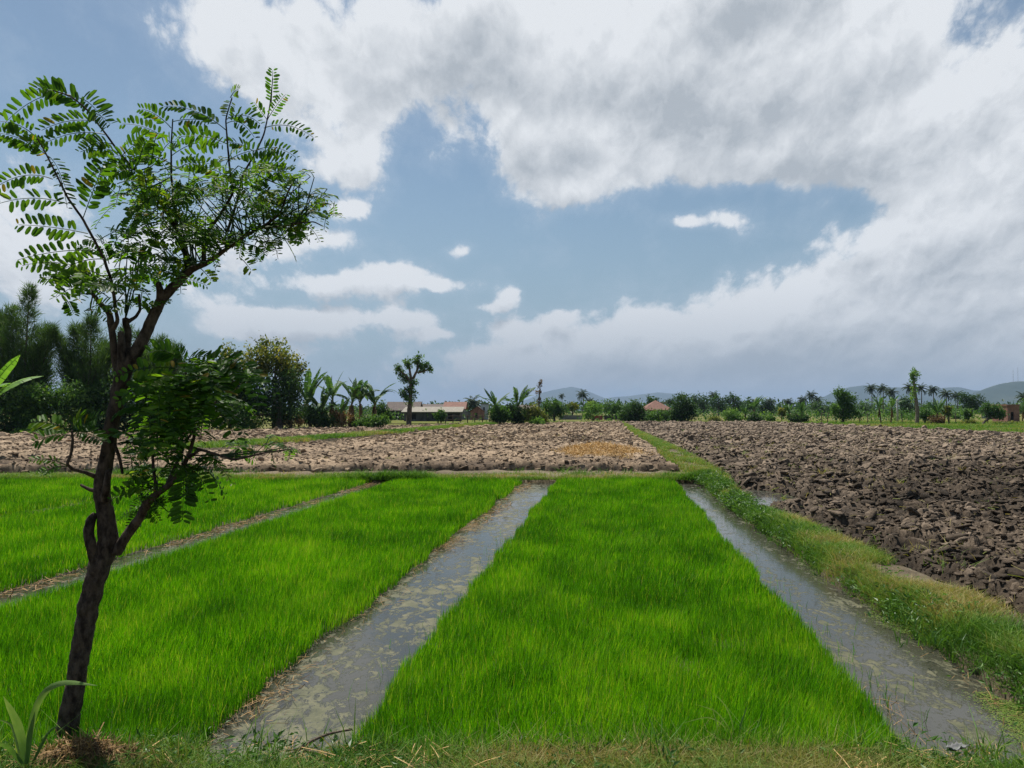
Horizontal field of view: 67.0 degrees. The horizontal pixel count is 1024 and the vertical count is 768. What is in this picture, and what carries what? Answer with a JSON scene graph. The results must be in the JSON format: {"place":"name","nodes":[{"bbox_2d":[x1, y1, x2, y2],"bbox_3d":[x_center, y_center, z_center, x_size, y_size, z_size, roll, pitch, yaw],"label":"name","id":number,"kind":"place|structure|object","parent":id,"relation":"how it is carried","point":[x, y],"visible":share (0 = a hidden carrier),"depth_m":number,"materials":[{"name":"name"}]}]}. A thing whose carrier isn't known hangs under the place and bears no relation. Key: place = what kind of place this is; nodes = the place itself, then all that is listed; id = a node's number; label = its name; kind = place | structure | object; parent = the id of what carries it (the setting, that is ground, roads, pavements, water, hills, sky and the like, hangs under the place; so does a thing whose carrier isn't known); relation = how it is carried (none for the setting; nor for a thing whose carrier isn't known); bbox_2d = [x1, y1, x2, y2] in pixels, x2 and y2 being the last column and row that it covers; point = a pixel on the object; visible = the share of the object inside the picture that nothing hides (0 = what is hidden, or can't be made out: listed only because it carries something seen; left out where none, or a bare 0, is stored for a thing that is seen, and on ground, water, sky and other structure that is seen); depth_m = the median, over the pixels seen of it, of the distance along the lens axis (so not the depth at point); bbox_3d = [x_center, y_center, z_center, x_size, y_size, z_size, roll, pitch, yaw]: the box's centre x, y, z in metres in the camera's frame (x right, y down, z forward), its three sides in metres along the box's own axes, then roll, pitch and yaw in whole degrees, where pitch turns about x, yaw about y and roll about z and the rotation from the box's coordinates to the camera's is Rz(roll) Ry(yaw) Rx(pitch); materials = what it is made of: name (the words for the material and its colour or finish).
{"place":"outdoors","nodes":[
{"label":"outdoors","id":0,"kind":"place"},
{"bbox_2d":[0,355,41,394],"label":"banana plant","id":1,"kind":"object","parent":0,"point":[5,373],"visible":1,"depth_m":21.80,"materials":[{"name":"green plant"}]},
{"bbox_2d":[140,422,502,449],"bbox_3d":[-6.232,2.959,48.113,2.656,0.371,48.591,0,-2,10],"label":"cross path","id":2,"kind":"structure","parent":0,"point":[300,442],"depth_m":32.50,"materials":[{"name":"green plant"}]},
{"bbox_2d":[0,420,680,472],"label":"ploughed plot","id":3,"kind":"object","parent":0,"point":[10,467],"visible":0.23,"depth_m":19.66,"materials":[{"name":"soil"}]},
{"bbox_2d":[549,438,652,458],"bbox_3d":[2.733,2.041,24.167,3.376,0.644,6.259,0,-2,0],"label":"straw heap","id":4,"kind":"object","parent":3,"relation":"on","point":[594,448],"visible":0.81,"depth_m":23.07,"materials":[{"name":"beige plant"}]},
{"bbox_2d":[0,464,706,482],"bbox_3d":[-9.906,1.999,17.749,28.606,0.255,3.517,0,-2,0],"label":"bank grass","id":5,"kind":"structure","parent":0,"point":[385,475],"depth_m":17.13,"materials":[{"name":"green plant"}]},
{"bbox_2d":[0,482,851,760],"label":"mud beds","id":6,"kind":"object","parent":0,"point":[145,548],"visible":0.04,"depth_m":5.52,"materials":[{"name":"brown soil"}]},
{"bbox_2d":[0,475,200,515],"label":"rice seedlings","id":7,"kind":"object","parent":6,"relation":"on","point":[24,494],"visible":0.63,"depth_m":14.17,"materials":[{"name":"green plant"}]},
{"bbox_2d":[0,67,343,742],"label":"leaning tree","id":8,"kind":"object","parent":6,"relation":"on","point":[181,423],"visible":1,"depth_m":3.54,"materials":[{"name":"green plant"}]},
{"bbox_2d":[0,473,370,591],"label":"rice seedlings","id":9,"kind":"object","parent":6,"relation":"on","point":[24,558],"visible":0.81,"depth_m":10.44,"materials":[{"name":"green plant"}]},
{"bbox_2d":[0,475,522,751],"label":"rice seedlings","id":10,"kind":"object","parent":6,"relation":"on","point":[378,519],"visible":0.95,"depth_m":5.79,"materials":[{"name":"green plant"}]},
{"bbox_2d":[0,482,1023,767],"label":"straw litter","id":11,"kind":"object","parent":6,"relation":"on","point":[236,524],"visible":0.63,"depth_m":4.20,"materials":[{"name":"beige plant"}]},
{"bbox_2d":[343,475,930,756],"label":"rice seedlings","id":12,"kind":"object","parent":6,"relation":"on","point":[663,517],"visible":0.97,"depth_m":4.86,"materials":[{"name":"green plant"}]},
{"bbox_2d":[393,762,569,767],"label":"verge ground","id":13,"kind":"structure","parent":0,"point":[461,766],"depth_m":3.32,"materials":[{"name":"brown soil"}]},
{"bbox_2d":[9,722,158,767],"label":"grass heap","id":14,"kind":"object","parent":13,"relation":"on","point":[83,747],"depth_m":3.35,"materials":[{"name":"plant"}]},
{"bbox_2d":[0,684,1023,767],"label":"verge grass","id":15,"kind":"structure","parent":13,"relation":"on","point":[801,758],"depth_m":3.38,"materials":[{"name":"green plant"}]},
{"bbox_2d":[0,680,97,766],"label":"reed plant","id":16,"kind":"object","parent":15,"relation":"on","point":[23,741],"visible":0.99,"depth_m":3.25,"materials":[{"name":"green plant"}]},
{"bbox_2d":[291,729,350,757],"bbox_3d":[-0.854,1.630,3.478,0.282,0.086,0.090,1,-2,-25],"label":"fallen twig","id":17,"kind":"object","parent":15,"relation":"on","point":[322,736],"visible":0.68,"depth_m":3.50,"materials":[{"name":"brown wood"}]},
{"bbox_2d":[681,695,759,740],"bbox_3d":[0.963,1.558,3.569,0.376,0.263,0.006,0,-2,0],"label":"grass tuft","id":18,"kind":"object","parent":15,"relation":"on","point":[716,721],"visible":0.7,"depth_m":3.57,"materials":[{"name":"green plant"}]},
{"bbox_2d":[945,741,969,751],"bbox_3d":[1.955,1.590,3.397,0.122,0.026,0.044,1,-2,-29],"label":"plastic scrap","id":19,"kind":"object","parent":15,"relation":"on","point":[952,746],"visible":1,"depth_m":3.40,"materials":[{"name":"grey plastic"}]},
{"bbox_2d":[0,483,1023,767],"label":"water","id":20,"kind":"structure","parent":0,"point":[356,661],"depth_m":5.22,"materials":[{"name":"grey liquid"}]},
{"bbox_2d":[782,552,1023,742],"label":"floating weed","id":21,"kind":"object","parent":20,"relation":"on","point":[1014,707],"visible":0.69,"depth_m":4.11,"materials":[{"name":"green plant"}]},
{"bbox_2d":[0,410,1023,429],"bbox_3d":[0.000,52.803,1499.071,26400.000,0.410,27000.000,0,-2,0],"label":"ground","id":22,"kind":"structure","parent":0,"point":[779,418],"depth_m":122.94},
{"bbox_2d":[0,368,43,432],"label":"shrub","id":23,"kind":"object","parent":22,"relation":"on","point":[7,402],"visible":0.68,"depth_m":44.66,"materials":[{"name":"green plant"}]},
{"bbox_2d":[0,280,62,413],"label":"she oak","id":24,"kind":"object","parent":22,"relation":"on","point":[38,353],"visible":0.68,"depth_m":47.47,"materials":[{"name":"green plant"}]},
{"bbox_2d":[1,375,64,432],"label":"shrub","id":25,"kind":"object","parent":22,"relation":"on","point":[32,413],"visible":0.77,"depth_m":44.97,"materials":[{"name":"green plant"}]},
{"bbox_2d":[37,375,104,432],"bbox_3d":[-26.168,1.337,45.775,3.713,3.694,3.394,0,-2,0],"label":"shrub","id":26,"kind":"object","parent":22,"relation":"on","point":[70,400],"visible":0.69,"depth_m":45.56,"materials":[{"name":"green plant"}]},
{"bbox_2d":[50,307,135,403],"bbox_3d":[-26.673,-0.772,49.538,5.131,8.203,5.524,0,-2,0],"label":"she oak","id":27,"kind":"object","parent":22,"relation":"on","point":[80,360],"visible":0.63,"depth_m":48.27,"materials":[{"name":"green plant"}]},
{"bbox_2d":[64,378,124,431],"bbox_3d":[-25.453,1.401,47.116,3.492,3.639,2.915,0,-2,0],"label":"shrub","id":28,"kind":"object","parent":22,"relation":"on","point":[99,402],"visible":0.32,"depth_m":46.73,"materials":[{"name":"green plant"}]},
{"bbox_2d":[87,368,150,431],"bbox_3d":[-23.938,1.055,48.066,3.850,4.406,3.713,1,-2,-16],"label":"shrub","id":29,"kind":"object","parent":22,"relation":"on","point":[124,419],"visible":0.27,"depth_m":47.52,"materials":[{"name":"green plant"}]},
{"bbox_2d":[109,329,186,426],"bbox_3d":[-23.380,-0.309,50.148,5.015,7.319,4.370,0,-2,0],"label":"she oak","id":30,"kind":"object","parent":22,"relation":"on","point":[151,363],"visible":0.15,"depth_m":50.03,"materials":[{"name":"green plant"}]},
{"bbox_2d":[177,367,249,430],"bbox_3d":[-21.030,0.965,52.865,5.662,4.915,4.555,0,-2,7],"label":"shrub","id":31,"kind":"object","parent":22,"relation":"on","point":[224,420],"visible":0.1,"depth_m":52.78,"materials":[{"name":"green plant"}]},
{"bbox_2d":[212,338,252,429],"bbox_3d":[-19.999,0.107,55.891,3.954,6.912,2.853,0,-2,0],"label":"tree","id":32,"kind":"object","parent":22,"relation":"on","point":[241,360],"visible":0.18,"depth_m":55.73,"materials":[{"name":"green plant"}]},
{"bbox_2d":[225,404,266,428],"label":"shrub","id":33,"kind":"object","parent":22,"relation":"on","point":[250,423],"visible":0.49,"depth_m":54.69,"materials":[{"name":"green plant"}]},
{"bbox_2d":[231,365,311,428],"bbox_3d":[-17.564,1.078,55.782,6.291,4.974,4.566,0,-2,0],"label":"tree","id":34,"kind":"object","parent":22,"relation":"on","point":[288,395],"visible":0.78,"depth_m":55.39,"materials":[{"name":"green plant"}]},
{"bbox_2d":[236,334,309,428],"bbox_3d":[-17.864,-0.216,56.984,4.673,7.640,4.644,-2,-3,43],"label":"tree","id":35,"kind":"object","parent":22,"relation":"on","point":[280,360],"visible":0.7,"depth_m":56.66,"materials":[{"name":"green plant"}]},
{"bbox_2d":[282,414,306,427],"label":"shrub","id":36,"kind":"object","parent":22,"relation":"on","point":[299,421],"visible":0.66,"depth_m":56.22,"materials":[{"name":"green plant"}]},
{"bbox_2d":[297,369,327,426],"bbox_3d":[-16.284,1.202,59.498,3.628,5.068,3.938,1,-2,-23],"label":"banana plant","id":37,"kind":"object","parent":22,"relation":"on","point":[310,388],"visible":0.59,"depth_m":59.29,"materials":[{"name":"green plant"}]},
{"bbox_2d":[298,401,338,426],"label":"shrub","id":38,"kind":"object","parent":22,"relation":"on","point":[315,418],"visible":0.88,"depth_m":58.08,"materials":[{"name":"green plant"}]},
{"bbox_2d":[305,387,338,416],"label":"banana plant","id":39,"kind":"object","parent":22,"relation":"on","point":[323,400],"visible":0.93,"depth_m":58.59,"materials":[{"name":"green plant"}]},
{"bbox_2d":[318,372,346,424],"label":"banana plant","id":40,"kind":"object","parent":22,"relation":"on","point":[329,385],"visible":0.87,"depth_m":60.65,"materials":[{"name":"green plant"}]},
{"bbox_2d":[327,397,351,426],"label":"banana plant","id":41,"kind":"object","parent":22,"relation":"on","point":[343,405],"visible":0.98,"depth_m":59.13,"materials":[{"name":"green plant"}]},
{"bbox_2d":[328,406,359,426],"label":"shrub","id":42,"kind":"object","parent":22,"relation":"on","point":[350,419],"visible":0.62,"depth_m":59.79,"materials":[{"name":"green plant"}]},
{"bbox_2d":[332,378,374,417],"bbox_3d":[-12.561,1.597,61.892,3.781,4.377,3.620,1,-2,-36],"label":"banana plant","id":43,"kind":"object","parent":22,"relation":"on","point":[353,394],"visible":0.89,"depth_m":61.89,"materials":[{"name":"green plant"}]},
{"bbox_2d":[347,377,379,417],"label":"banana plant","id":44,"kind":"object","parent":22,"relation":"on","point":[360,393],"visible":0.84,"depth_m":62.42,"materials":[{"name":"green plant"}]},
{"bbox_2d":[347,411,390,427],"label":"shrub","id":45,"kind":"object","parent":22,"relation":"on","point":[373,421],"visible":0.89,"depth_m":59.05,"materials":[{"name":"green plant"}]},
{"bbox_2d":[356,382,394,415],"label":"banana plant","id":46,"kind":"object","parent":22,"relation":"on","point":[373,399],"visible":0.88,"depth_m":62.27,"materials":[{"name":"green plant"}]},
{"bbox_2d":[370,400,396,423],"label":"shrub","id":47,"kind":"object","parent":22,"relation":"on","point":[382,406],"visible":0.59,"depth_m":67.77,"materials":[{"name":"green plant"}]},
{"bbox_2d":[385,402,422,419],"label":"shed","id":48,"kind":"structure","parent":22,"relation":"on","point":[396,406],"depth_m":118.87,"materials":[{"name":"tile"}]},
{"bbox_2d":[393,351,433,424],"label":"kapok tree","id":49,"kind":"object","parent":22,"relation":"on","point":[410,379],"visible":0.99,"depth_m":69.94,"materials":[{"name":"green plant"}]},
{"bbox_2d":[401,407,463,420],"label":"long shed","id":50,"kind":"structure","parent":22,"relation":"on","point":[419,413],"depth_m":105.93,"materials":[{"name":"beige metal"}]},
{"bbox_2d":[433,407,447,422],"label":"round tree","id":51,"kind":"object","parent":22,"relation":"on","point":[440,415],"visible":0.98,"depth_m":78.73,"materials":[{"name":"green plant"}]},
{"bbox_2d":[443,402,467,410],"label":"house","id":52,"kind":"structure","parent":22,"relation":"on","point":[457,404],"depth_m":129.65,"materials":[{"name":"grey paint"}]},
{"bbox_2d":[463,396,483,410],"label":"coconut palm","id":53,"kind":"object","parent":22,"relation":"on","point":[472,403],"visible":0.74,"depth_m":149.56,"materials":[{"name":"green plant"}]},
{"bbox_2d":[470,406,483,418],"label":"brick shed","id":54,"kind":"structure","parent":22,"relation":"on","point":[477,411],"depth_m":117.93,"materials":[{"name":"brick"}]},
{"bbox_2d":[476,389,511,405],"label":"banana plant","id":55,"kind":"object","parent":22,"relation":"on","point":[493,399],"visible":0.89,"depth_m":71.72,"materials":[{"name":"green plant"}]},
{"bbox_2d":[486,403,514,423],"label":"shrub","id":56,"kind":"object","parent":22,"relation":"on","point":[499,414],"visible":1,"depth_m":70.60,"materials":[{"name":"green plant"}]},
{"bbox_2d":[3,404,1020,421],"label":"undergrowth","id":57,"kind":"object","parent":22,"relation":"on","point":[907,415],"visible":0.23,"depth_m":112.94,"materials":[{"name":"green plant"}]},
{"bbox_2d":[4,394,1022,414],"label":"treeline","id":58,"kind":"object","parent":22,"relation":"on","point":[366,408],"visible":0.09,"depth_m":289.67,"materials":[{"name":"green plant"}]},
{"bbox_2d":[505,402,527,423],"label":"shrub","id":59,"kind":"object","parent":22,"relation":"on","point":[517,415],"visible":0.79,"depth_m":71.62,"materials":[{"name":"green plant"}]},
{"bbox_2d":[504,385,534,405],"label":"banana plant","id":60,"kind":"object","parent":22,"relation":"on","point":[522,397],"visible":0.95,"depth_m":72.87,"materials":[{"name":"green plant"}]},
{"bbox_2d":[520,402,549,423],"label":"shrub","id":61,"kind":"object","parent":22,"relation":"on","point":[534,411],"visible":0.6,"depth_m":72.57,"materials":[{"name":"green plant"}]},
{"bbox_2d":[540,397,569,420],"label":"tree","id":62,"kind":"object","parent":22,"relation":"on","point":[555,408],"visible":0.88,"depth_m":104.58,"materials":[{"name":"green plant"}]},
{"bbox_2d":[138,427,1023,601],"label":"field tufts","id":63,"kind":"object","parent":22,"relation":"on","point":[898,481],"visible":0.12,"depth_m":14.57,"materials":[{"name":"green plant"}]},
{"bbox_2d":[582,400,604,420],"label":"shrub","id":64,"kind":"object","parent":22,"relation":"on","point":[589,406],"visible":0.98,"depth_m":111.70,"materials":[{"name":"green plant"}]},
{"bbox_2d":[600,398,624,418],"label":"tree","id":65,"kind":"object","parent":22,"relation":"on","point":[613,407],"visible":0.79,"depth_m":115.60,"materials":[{"name":"green plant"}]},
{"bbox_2d":[642,400,669,415],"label":"pavilion","id":66,"kind":"structure","parent":22,"relation":"on","point":[656,405],"depth_m":122.40,"materials":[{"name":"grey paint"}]},
{"bbox_2d":[644,408,670,421],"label":"shrub","id":67,"kind":"object","parent":22,"relation":"on","point":[661,416],"visible":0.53,"depth_m":92.54,"materials":[{"name":"green plant"}]},
{"bbox_2d":[690,392,710,415],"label":"tree","id":68,"kind":"object","parent":22,"relation":"on","point":[701,403],"visible":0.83,"depth_m":209.61,"materials":[{"name":"green plant"}]},
{"bbox_2d":[706,391,730,415],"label":"tree","id":69,"kind":"object","parent":22,"relation":"on","point":[718,405],"visible":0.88,"depth_m":204.50,"materials":[{"name":"green plant"}]},
{"bbox_2d":[720,407,746,420],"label":"shrub","id":70,"kind":"object","parent":22,"relation":"on","point":[732,416],"visible":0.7,"depth_m":92.61,"materials":[{"name":"green plant"}]},
{"bbox_2d":[724,391,745,413],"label":"tree","id":71,"kind":"object","parent":22,"relation":"on","point":[736,402],"visible":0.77,"depth_m":207.51,"materials":[{"name":"green plant"}]},
{"bbox_2d":[745,411,766,421],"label":"shrub","id":72,"kind":"object","parent":22,"relation":"on","point":[753,416],"visible":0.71,"depth_m":91.56,"materials":[{"name":"green plant"}]},
{"bbox_2d":[757,396,776,414],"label":"tree","id":73,"kind":"object","parent":22,"relation":"on","point":[763,405],"visible":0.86,"depth_m":209.46,"materials":[{"name":"green plant"}]},
{"bbox_2d":[786,411,810,422],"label":"shrub","id":74,"kind":"object","parent":22,"relation":"on","point":[794,417],"visible":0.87,"depth_m":90.62,"materials":[{"name":"green plant"}]},
{"bbox_2d":[808,399,832,415],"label":"tree","id":75,"kind":"object","parent":22,"relation":"on","point":[814,406],"visible":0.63,"depth_m":189.32,"materials":[{"name":"green plant"}]},
{"bbox_2d":[829,386,860,421],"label":"tree","id":76,"kind":"object","parent":22,"relation":"on","point":[845,403],"visible":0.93,"depth_m":89.62,"materials":[{"name":"green plant"}]},
{"bbox_2d":[855,401,876,416],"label":"tree","id":77,"kind":"object","parent":22,"relation":"on","point":[866,408],"visible":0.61,"depth_m":179.56,"materials":[{"name":"green plant"}]},
{"bbox_2d":[866,395,890,422],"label":"banana plant","id":78,"kind":"object","parent":22,"relation":"on","point":[879,404],"visible":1,"depth_m":88.11,"materials":[{"name":"green plant"}]},
{"bbox_2d":[894,394,919,416],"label":"tree","id":79,"kind":"object","parent":22,"relation":"on","point":[905,404],"visible":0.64,"depth_m":149.57,"materials":[{"name":"green plant"}]},
{"bbox_2d":[909,367,920,422],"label":"pollard tree","id":80,"kind":"object","parent":22,"relation":"on","point":[913,374],"visible":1,"depth_m":85.87,"materials":[{"name":"green plant"}]},
{"bbox_2d":[919,407,932,422],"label":"shrub","id":81,"kind":"object","parent":22,"relation":"on","point":[924,414],"visible":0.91,"depth_m":86.66,"materials":[{"name":"green plant"}]},
{"bbox_2d":[927,413,945,423],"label":"shrub","id":82,"kind":"object","parent":22,"relation":"on","point":[935,419],"visible":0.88,"depth_m":83.11,"materials":[{"name":"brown plant"}]},
{"bbox_2d":[926,398,953,414],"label":"banana plant","id":83,"kind":"object","parent":22,"relation":"on","point":[937,406],"visible":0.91,"depth_m":84.72,"materials":[{"name":"green plant"}]},
{"bbox_2d":[960,407,973,421],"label":"sapling","id":84,"kind":"object","parent":22,"relation":"on","point":[967,415],"visible":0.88,"depth_m":83.79,"materials":[{"name":"green plant"}]},
{"bbox_2d":[955,389,986,417],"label":"tree","id":85,"kind":"object","parent":22,"relation":"on","point":[972,403],"visible":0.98,"depth_m":139.66,"materials":[{"name":"green plant"}]},
{"bbox_2d":[979,400,1009,422],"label":"bush","id":86,"kind":"object","parent":22,"relation":"on","point":[994,412],"visible":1,"depth_m":81.67,"materials":[{"name":"green plant"}]},
{"bbox_2d":[991,404,1019,421],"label":"brick hut","id":87,"kind":"object","parent":22,"relation":"on","point":[1013,411],"visible":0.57,"depth_m":93.95,"materials":[{"name":"brown brick"}]},
{"bbox_2d":[0,0,1023,409],"label":"sky","id":88,"kind":"structure","parent":0,"point":[780,199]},
{"bbox_2d":[5,419,1023,433],"bbox_3d":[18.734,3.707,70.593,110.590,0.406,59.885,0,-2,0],"label":"pasture grass","id":89,"kind":"structure","parent":0,"point":[988,426],"depth_m":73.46,"materials":[{"name":"green plant"}]},
{"bbox_2d":[506,387,705,410],"bbox_3d":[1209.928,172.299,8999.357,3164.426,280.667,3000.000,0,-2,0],"label":"hills","id":90,"kind":"structure","parent":0,"point":[570,393],"depth_m":8649.24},
{"bbox_2d":[622,421,1023,729],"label":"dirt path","id":91,"kind":"structure","parent":0,"point":[907,571],"depth_m":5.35,"materials":[{"name":"green plant"}]},
{"bbox_2d":[694,469,1023,724],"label":"bank weeds","id":92,"kind":"object","parent":91,"relation":"on","point":[739,496],"visible":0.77,"depth_m":5.99,"materials":[{"name":"green plant"}]},
{"bbox_2d":[624,420,1023,616],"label":"ploughed field","id":93,"kind":"structure","parent":0,"point":[901,541],"depth_m":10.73,"materials":[{"name":"soil"}]},
{"bbox_2d":[615,398,647,421],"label":"shrub","id":94,"kind":"object","parent":93,"relation":"on","point":[636,412],"visible":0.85,"depth_m":90.59,"materials":[{"name":"green plant"}]},
{"bbox_2d":[665,390,700,421],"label":"tree","id":95,"kind":"object","parent":93,"relation":"on","point":[679,411],"visible":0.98,"depth_m":90.60,"materials":[{"name":"green plant"}]},
{"bbox_2d":[742,489,802,505],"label":"puddle water","id":96,"kind":"structure","parent":93,"relation":"on","point":[766,496],"depth_m":13.48,"materials":[{"name":"grey liquid"}]},
{"bbox_2d":[806,385,980,408],"bbox_3d":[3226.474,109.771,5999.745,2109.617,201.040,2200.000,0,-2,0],"label":"hills","id":97,"kind":"structure","parent":0,"point":[860,391],"depth_m":5739.42,"materials":[{"name":"green plant"}]},
{"bbox_2d":[944,381,1023,405],"bbox_3d":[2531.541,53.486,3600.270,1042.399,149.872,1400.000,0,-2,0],"label":"hills","id":98,"kind":"structure","parent":0,"point":[1006,392],"depth_m":3497.26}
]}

